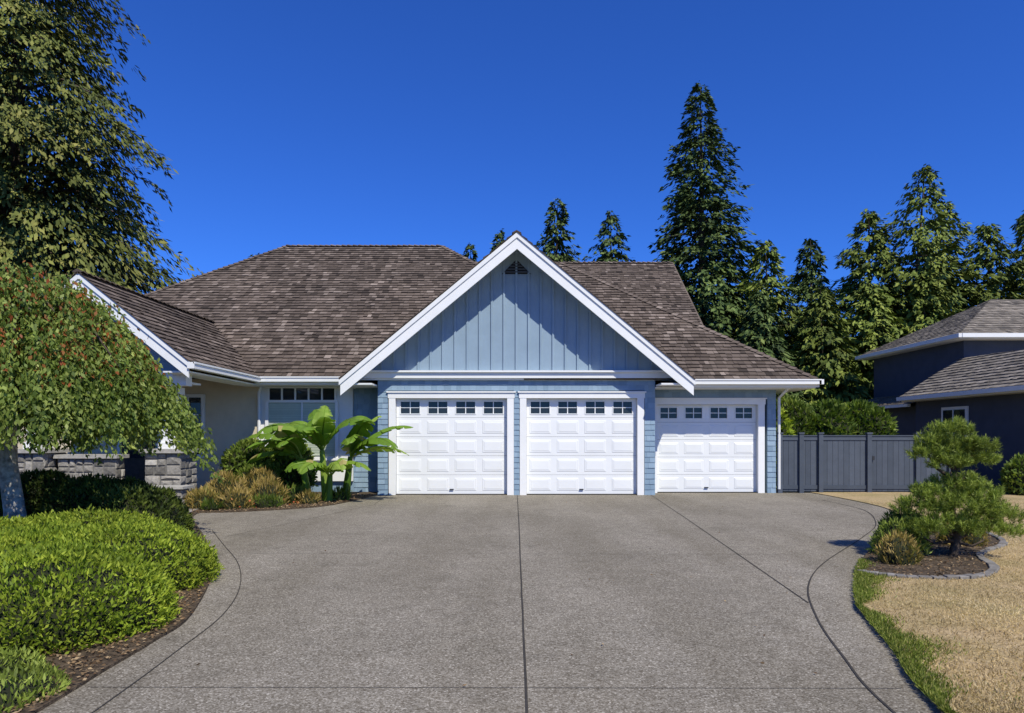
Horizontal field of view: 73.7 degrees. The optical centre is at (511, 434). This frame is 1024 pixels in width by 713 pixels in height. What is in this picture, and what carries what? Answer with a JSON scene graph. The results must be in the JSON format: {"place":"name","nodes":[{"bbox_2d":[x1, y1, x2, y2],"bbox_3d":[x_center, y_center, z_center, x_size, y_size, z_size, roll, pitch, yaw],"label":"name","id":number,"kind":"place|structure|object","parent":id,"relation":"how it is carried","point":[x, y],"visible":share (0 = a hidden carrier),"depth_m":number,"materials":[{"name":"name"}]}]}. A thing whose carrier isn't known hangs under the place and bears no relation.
{"place":"outdoors","nodes":[
{"label":"outdoors","id":0,"kind":"place"},
{"bbox_2d":[18,448,70,478],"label":"stone pillar","id":1,"kind":"structure","parent":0,"point":[33,460],"depth_m":14.13,"materials":[{"name":"grey stone"}]},
{"bbox_2d":[1,492,377,712],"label":"garden bed","id":2,"kind":"object","parent":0,"point":[77,683],"visible":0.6,"depth_m":4.73,"materials":[{"name":"brown soil"}]},
{"bbox_2d":[0,643,71,712],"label":"juniper shrub","id":3,"kind":"object","parent":2,"relation":"on","point":[24,677],"visible":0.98,"depth_m":3.98,"materials":[{"name":"green plant"}]},
{"bbox_2d":[0,467,196,533],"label":"yew hedge","id":4,"kind":"object","parent":2,"relation":"on","point":[44,491],"visible":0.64,"depth_m":9.79,"materials":[{"name":"green plant"}]},
{"bbox_2d":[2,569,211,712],"bbox_3d":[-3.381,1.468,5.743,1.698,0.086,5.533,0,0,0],"label":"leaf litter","id":5,"kind":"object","parent":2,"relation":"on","point":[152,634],"visible":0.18,"depth_m":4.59,"materials":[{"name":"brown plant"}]},
{"bbox_2d":[0,503,225,655],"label":"cypress hedge","id":6,"kind":"object","parent":2,"relation":"on","point":[69,580],"visible":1,"depth_m":5.14,"materials":[{"name":"green plant"}]},
{"bbox_2d":[0,260,230,518],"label":"weeping birch tree","id":7,"kind":"object","parent":2,"relation":"on","point":[76,368],"visible":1,"depth_m":8.72,"materials":[{"name":"green plant"}]},
{"bbox_2d":[53,454,192,502],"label":"stone wall","id":8,"kind":"structure","parent":2,"relation":"on","point":[76,465],"depth_m":14.41,"materials":[{"name":"grey stone"}]},
{"bbox_2d":[23,433,52,448],"bbox_3d":[-10.050,-0.376,14.480,0.380,1.348,0.380,0,0,0],"label":"porch post","id":9,"kind":"object","parent":8,"relation":"on","point":[29,447],"visible":0.07,"depth_m":14.29,"materials":[{"name":"white paint"}]},
{"bbox_2d":[183,484,221,508],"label":"golden shrub","id":10,"kind":"object","parent":2,"relation":"on","point":[195,496],"visible":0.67,"depth_m":13.64,"materials":[{"name":"yellow plant"}]},
{"bbox_2d":[198,496,225,510],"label":"green shrub","id":11,"kind":"object","parent":2,"relation":"on","point":[206,505],"visible":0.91,"depth_m":13.38,"materials":[{"name":"green plant"}]},
{"bbox_2d":[202,469,248,495],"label":"golden shrub","id":12,"kind":"object","parent":2,"relation":"on","point":[236,481],"visible":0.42,"depth_m":14.46,"materials":[{"name":"yellow plant"}]},
{"bbox_2d":[214,484,254,509],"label":"golden shrub","id":13,"kind":"object","parent":2,"relation":"on","point":[242,498],"visible":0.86,"depth_m":13.64,"materials":[{"name":"yellow plant"}]},
{"bbox_2d":[219,437,284,483],"bbox_3d":[-6.169,0.792,16.448,1.967,1.556,1.434,0,0,37],"label":"rounded shrub","id":14,"kind":"object","parent":2,"relation":"on","point":[236,458],"visible":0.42,"depth_m":16.16,"materials":[{"name":"green plant"}]},
{"bbox_2d":[241,466,283,490],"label":"golden shrub","id":15,"kind":"object","parent":2,"relation":"on","point":[262,471],"visible":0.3,"depth_m":15.08,"materials":[{"name":"yellow plant"}]},
{"bbox_2d":[226,498,298,507],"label":"flowering plants","id":16,"kind":"object","parent":2,"relation":"on","point":[297,502],"visible":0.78,"depth_m":14.09,"materials":[{"name":"red plant"}]},
{"bbox_2d":[245,474,290,503],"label":"golden shrub","id":17,"kind":"object","parent":2,"relation":"on","point":[269,486],"visible":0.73,"depth_m":14.45,"materials":[{"name":"yellow plant"}]},
{"bbox_2d":[252,491,285,507],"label":"green shrub","id":18,"kind":"object","parent":2,"relation":"on","point":[270,501],"visible":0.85,"depth_m":13.90,"materials":[{"name":"green plant"}]},
{"bbox_2d":[189,492,372,512],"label":"leaf litter","id":19,"kind":"object","parent":2,"relation":"on","point":[314,504],"visible":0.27,"depth_m":14.23,"materials":[{"name":"brown plant"}]},
{"bbox_2d":[284,483,305,503],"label":"green shrub","id":20,"kind":"object","parent":2,"relation":"on","point":[293,490],"visible":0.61,"depth_m":14.76,"materials":[{"name":"green plant"}]},
{"bbox_2d":[272,443,318,490],"bbox_3d":[-5.403,0.812,16.728,1.253,1.524,1.538,0,0,-24],"label":"rounded shrub","id":21,"kind":"object","parent":2,"relation":"on","point":[292,476],"visible":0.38,"depth_m":16.27,"materials":[{"name":"green plant"}]},
{"bbox_2d":[295,489,321,503],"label":"golden shrub","id":22,"kind":"object","parent":2,"relation":"on","point":[308,496],"visible":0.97,"depth_m":14.67,"materials":[{"name":"yellow plant"}]},
{"bbox_2d":[245,405,412,501],"bbox_3d":[-4.202,0.412,15.361,3.894,2.206,2.064,0,0,0],"label":"banana plant","id":23,"kind":"object","parent":2,"relation":"on","point":[319,430],"visible":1,"depth_m":15.25,"materials":[{"name":"green plant"}]},
{"bbox_2d":[323,485,351,500],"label":"green shrub","id":24,"kind":"object","parent":2,"relation":"on","point":[339,493],"visible":0.6,"depth_m":15.38,"materials":[{"name":"green plant"}]},
{"bbox_2d":[38,493,943,712],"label":"driveway","id":25,"kind":"structure","parent":0,"point":[431,615],"depth_m":5.70,"materials":[{"name":"grey concrete"}]},
{"bbox_2d":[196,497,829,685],"bbox_3d":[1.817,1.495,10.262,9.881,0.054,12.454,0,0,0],"label":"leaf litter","id":26,"kind":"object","parent":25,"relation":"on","point":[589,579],"visible":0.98,"depth_m":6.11,"materials":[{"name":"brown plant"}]},
{"bbox_2d":[0,0,1023,336],"label":"sky","id":27,"kind":"structure","parent":0,"point":[452,124],"materials":[{"name":"blue"}]},
{"bbox_2d":[396,485,1001,492],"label":"ground","id":28,"kind":"structure","parent":0,"point":[850,491],"depth_m":18.40,"materials":[{"name":"grey concrete"}]},
{"bbox_2d":[0,0,203,378],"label":"cedar tree","id":29,"kind":"object","parent":28,"relation":"on","point":[28,208],"visible":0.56,"depth_m":26.81,"materials":[{"name":"green plant"}]},
{"bbox_2d":[17,250,775,494],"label":"walls","id":30,"kind":"structure","parent":28,"relation":"on","point":[537,318],"depth_m":17.00,"materials":[{"name":"blue paint"}]},
{"bbox_2d":[117,394,204,480],"bbox_3d":[-9.075,0.210,17.645,2.250,2.520,0.109,0,0,0],"label":"porch window and door","id":31,"kind":"structure","parent":30,"relation":"attached to","point":[134,464],"depth_m":17.61,"materials":[{"name":"white paint"}]},
{"bbox_2d":[261,387,353,480],"bbox_3d":[-5.310,-0.020,17.649,2.380,2.440,0.199,0,0,0],"label":"front window","id":32,"kind":"structure","parent":30,"relation":"attached to","point":[284,405],"depth_m":17.64,"materials":[{"name":"blue glass"}]},
{"bbox_2d":[67,230,817,398],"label":"roof","id":33,"kind":"structure","parent":30,"relation":"on","point":[342,310],"depth_m":19.88,"materials":[{"name":"brown tile"}]},
{"bbox_2d":[62,232,823,488],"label":"trim and gutters","id":34,"kind":"structure","parent":30,"relation":"attached to","point":[362,374],"depth_m":16.30,"materials":[{"name":"white paint"}]},
{"bbox_2d":[386,391,515,494],"bbox_3d":[-1.510,0.210,17.058,3.210,2.580,0.245,0,0,0],"label":"garage door","id":35,"kind":"structure","parent":30,"relation":"attached to","point":[457,446],"depth_m":17.11,"materials":[{"name":"white paint"}]},
{"bbox_2d":[502,260,530,273],"bbox_3d":[0.110,-4.180,16.975,0.720,0.360,0.040,0,0,0],"label":"gable vent","id":36,"kind":"object","parent":30,"relation":"attached to","point":[520,269],"visible":1,"depth_m":16.96,"materials":[{"name":"grey paint"}]},
{"bbox_2d":[518,391,645,494],"bbox_3d":[1.740,0.210,17.058,3.190,2.580,0.245,0,0,0],"label":"garage door","id":37,"kind":"structure","parent":30,"relation":"attached to","point":[581,446],"depth_m":17.11,"materials":[{"name":"white paint"}]},
{"bbox_2d":[655,398,766,492],"bbox_3d":[5.040,0.275,17.657,3.030,2.450,0.245,0,0,0],"label":"garage door","id":38,"kind":"structure","parent":30,"relation":"attached to","point":[709,445],"depth_m":17.71,"materials":[{"name":"white paint"}]},
{"bbox_2d":[463,244,477,261],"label":"fir tree","id":39,"kind":"object","parent":28,"relation":"on","point":[471,247],"visible":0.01,"depth_m":45.62,"materials":[{"name":"green plant"}]},
{"bbox_2d":[489,228,505,251],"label":"fir tree","id":40,"kind":"object","parent":28,"relation":"on","point":[499,236],"visible":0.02,"depth_m":45.85,"materials":[{"name":"green plant"}]},
{"bbox_2d":[535,198,580,261],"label":"fir tree","id":41,"kind":"object","parent":28,"relation":"on","point":[549,232],"visible":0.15,"depth_m":40.03,"materials":[{"name":"green plant"}]},
{"bbox_2d":[582,210,635,261],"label":"fir tree","id":42,"kind":"object","parent":28,"relation":"on","point":[610,221],"visible":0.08,"depth_m":39.84,"materials":[{"name":"green plant"}]},
{"bbox_2d":[647,80,768,340],"bbox_3d":[10.997,-8.980,38.081,10.415,20.963,10.089,0,0,-38],"label":"fir tree","id":43,"kind":"object","parent":28,"relation":"on","point":[708,271],"visible":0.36,"depth_m":37.05,"materials":[{"name":"green plant"}]},
{"bbox_2d":[724,239,816,366],"bbox_3d":[13.498,-4.397,36.020,6.948,11.795,6.627,0,0,0],"label":"spruce tree","id":44,"kind":"object","parent":28,"relation":"on","point":[778,303],"visible":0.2,"depth_m":35.54,"materials":[{"name":"green plant"}]},
{"bbox_2d":[735,290,808,401],"bbox_3d":[12.048,-2.664,33.066,5.783,8.638,5.738,0,0,0],"label":"fir tree","id":45,"kind":"object","parent":28,"relation":"on","point":[752,337],"visible":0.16,"depth_m":32.33,"materials":[{"name":"green plant"}]},
{"bbox_2d":[776,406,795,488],"bbox_3d":[7.417,0.381,19.292,1.389,2.481,1.345,0,0,0],"label":"laurel hedge","id":46,"kind":"object","parent":28,"relation":"on","point":[786,429],"visible":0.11,"depth_m":18.95,"materials":[{"name":"green plant"}]},
{"bbox_2d":[781,238,843,354],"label":"fir tree","id":47,"kind":"object","parent":28,"relation":"on","point":[808,284],"visible":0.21,"depth_m":37.76,"materials":[{"name":"green plant"}]},
{"bbox_2d":[787,287,871,404],"bbox_3d":[14.882,-2.863,32.962,5.962,8.727,5.486,0,0,-19],"label":"spruce tree","id":48,"kind":"object","parent":28,"relation":"on","point":[817,335],"visible":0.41,"depth_m":32.29,"materials":[{"name":"green plant"}]},
{"bbox_2d":[776,393,898,434],"bbox_3d":[9.300,0.144,20.254,4.243,2.756,1.997,0,0,0],"label":"laurel hedge","id":49,"kind":"object","parent":28,"relation":"on","point":[829,416],"visible":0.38,"depth_m":19.76,"materials":[{"name":"green plant"}]},
{"bbox_2d":[827,279,910,400],"bbox_3d":[18.053,-3.065,33.465,6.614,9.130,6.880,0,0,0],"label":"spruce tree","id":50,"kind":"object","parent":28,"relation":"on","point":[874,303],"visible":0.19,"depth_m":32.99,"materials":[{"name":"green plant"}]},
{"bbox_2d":[825,208,923,371],"bbox_3d":[18.876,-5.254,36.248,8.707,13.508,8.725,0,0,0],"label":"spruce tree","id":51,"kind":"object","parent":28,"relation":"on","point":[857,274],"visible":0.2,"depth_m":35.52,"materials":[{"name":"green plant"}]},
{"bbox_2d":[846,164,999,371],"bbox_3d":[21.181,-6.259,35.843,10.260,15.521,9.654,0,0,0],"label":"spruce tree","id":52,"kind":"object","parent":28,"relation":"on","point":[920,244],"visible":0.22,"depth_m":34.86,"materials":[{"name":"green plant"}]},
{"bbox_2d":[893,269,959,338],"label":"spruce tree","id":53,"kind":"object","parent":28,"relation":"on","point":[917,317],"visible":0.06,"depth_m":33.56,"materials":[{"name":"green plant"}]},
{"bbox_2d":[857,530,999,575],"bbox_3d":[5.661,1.495,9.094,1.438,0.050,5.187,0,0,36],"label":"garden bed","id":54,"kind":"object","parent":28,"relation":"on","point":[942,566],"visible":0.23,"depth_m":7.73,"materials":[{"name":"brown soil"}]},
{"bbox_2d":[872,528,924,565],"bbox_3d":[4.447,1.308,7.846,0.567,0.492,0.508,0,0,0],"label":"golden shrub","id":55,"kind":"object","parent":54,"relation":"on","point":[898,550],"visible":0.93,"depth_m":7.74,"materials":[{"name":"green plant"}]},
{"bbox_2d":[864,515,932,555],"bbox_3d":[4.759,1.252,8.412,0.734,0.567,0.637,0,0,0],"label":"green shrub","id":56,"kind":"object","parent":54,"relation":"on","point":[885,526],"visible":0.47,"depth_m":8.32,"materials":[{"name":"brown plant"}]},
{"bbox_2d":[874,507,933,546],"bbox_3d":[5.155,1.218,8.997,0.801,0.604,0.630,0,0,0],"label":"green shrub","id":57,"kind":"object","parent":54,"relation":"on","point":[891,514],"visible":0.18,"depth_m":8.97,"materials":[{"name":"green plant"}]},
{"bbox_2d":[888,415,1023,555],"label":"pine tree","id":58,"kind":"object","parent":54,"relation":"on","point":[940,444],"visible":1,"depth_m":8.21,"materials":[{"name":"green plant"}]},
{"bbox_2d":[934,523,989,546],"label":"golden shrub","id":59,"kind":"object","parent":54,"relation":"on","point":[970,540],"visible":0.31,"depth_m":9.02,"materials":[{"name":"green plant"}]},
{"bbox_2d":[874,340,1023,486],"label":"walls","id":60,"kind":"structure","parent":28,"relation":"on","point":[998,416],"depth_m":24.10,"materials":[{"name":"blue paint"}]},
{"bbox_2d":[855,333,1023,436],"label":"house trim","id":61,"kind":"structure","parent":60,"relation":"attached to","point":[948,413],"depth_m":23.48,"materials":[{"name":"white paint"}]},
{"bbox_2d":[859,300,1023,405],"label":"roof","id":62,"kind":"structure","parent":60,"relation":"on","point":[1000,369],"depth_m":23.94,"materials":[{"name":"grey"}]},
{"bbox_2d":[894,201,1016,319],"bbox_3d":[23.264,-5.528,36.684,9.551,14.057,9.655,0,0,0],"label":"spruce tree","id":63,"kind":"object","parent":28,"relation":"on","point":[949,208],"visible":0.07,"depth_m":36.01,"materials":[{"name":"green plant"}]},
{"bbox_2d":[947,222,1023,312],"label":"spruce tree","id":64,"kind":"object","parent":28,"relation":"on","point":[983,232],"visible":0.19,"depth_m":35.28,"materials":[{"name":"green plant"}]},
{"bbox_2d":[989,210,1023,298],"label":"spruce tree","id":65,"kind":"object","parent":28,"relation":"on","point":[1018,227],"visible":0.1,"depth_m":36.25,"materials":[{"name":"green plant"}]},
{"bbox_2d":[809,492,1023,712],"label":"dry grass lawn","id":66,"kind":"structure","parent":0,"point":[956,645],"depth_m":5.30,"materials":[{"name":"dry grass"},{"name":"soil"}]},
{"bbox_2d":[776,432,953,492],"bbox_3d":[9.114,0.720,17.605,4.567,1.560,0.140,0,0,0],"label":"wooden fence","id":67,"kind":"object","parent":66,"relation":"on","point":[821,462],"visible":0.81,"depth_m":17.62,"materials":[{"name":"grey paint"}]},
{"bbox_2d":[858,524,1007,579],"bbox_3d":[5.761,1.473,8.989,1.204,0.055,5.247,0,0,38],"label":"garden edging","id":68,"kind":"object","parent":66,"relation":"on","point":[992,565],"visible":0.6,"depth_m":7.22,"materials":[{"name":"stone"}]},
{"bbox_2d":[998,452,1023,495],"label":"rounded shrub","id":69,"kind":"object","parent":66,"relation":"on","point":[1011,479],"visible":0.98,"depth_m":16.90,"materials":[{"name":"green plant"}]},
{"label":"stone path","id":70,"kind":"structure","parent":0,"visible":0},
{"bbox_2d":[139,448,198,494],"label":"stone pillar","id":71,"kind":"structure","parent":70,"relation":"on","point":[166,467],"depth_m":14.12,"materials":[{"name":"stone"}]},
{"bbox_2d":[158,386,184,448],"bbox_3d":[-7.220,-0.376,14.480,0.380,1.348,0.380,0,0,0],"label":"porch post","id":72,"kind":"object","parent":71,"relation":"on","point":[162,442],"visible":0.26,"depth_m":14.33,"materials":[{"name":"white paint"}]}
]}

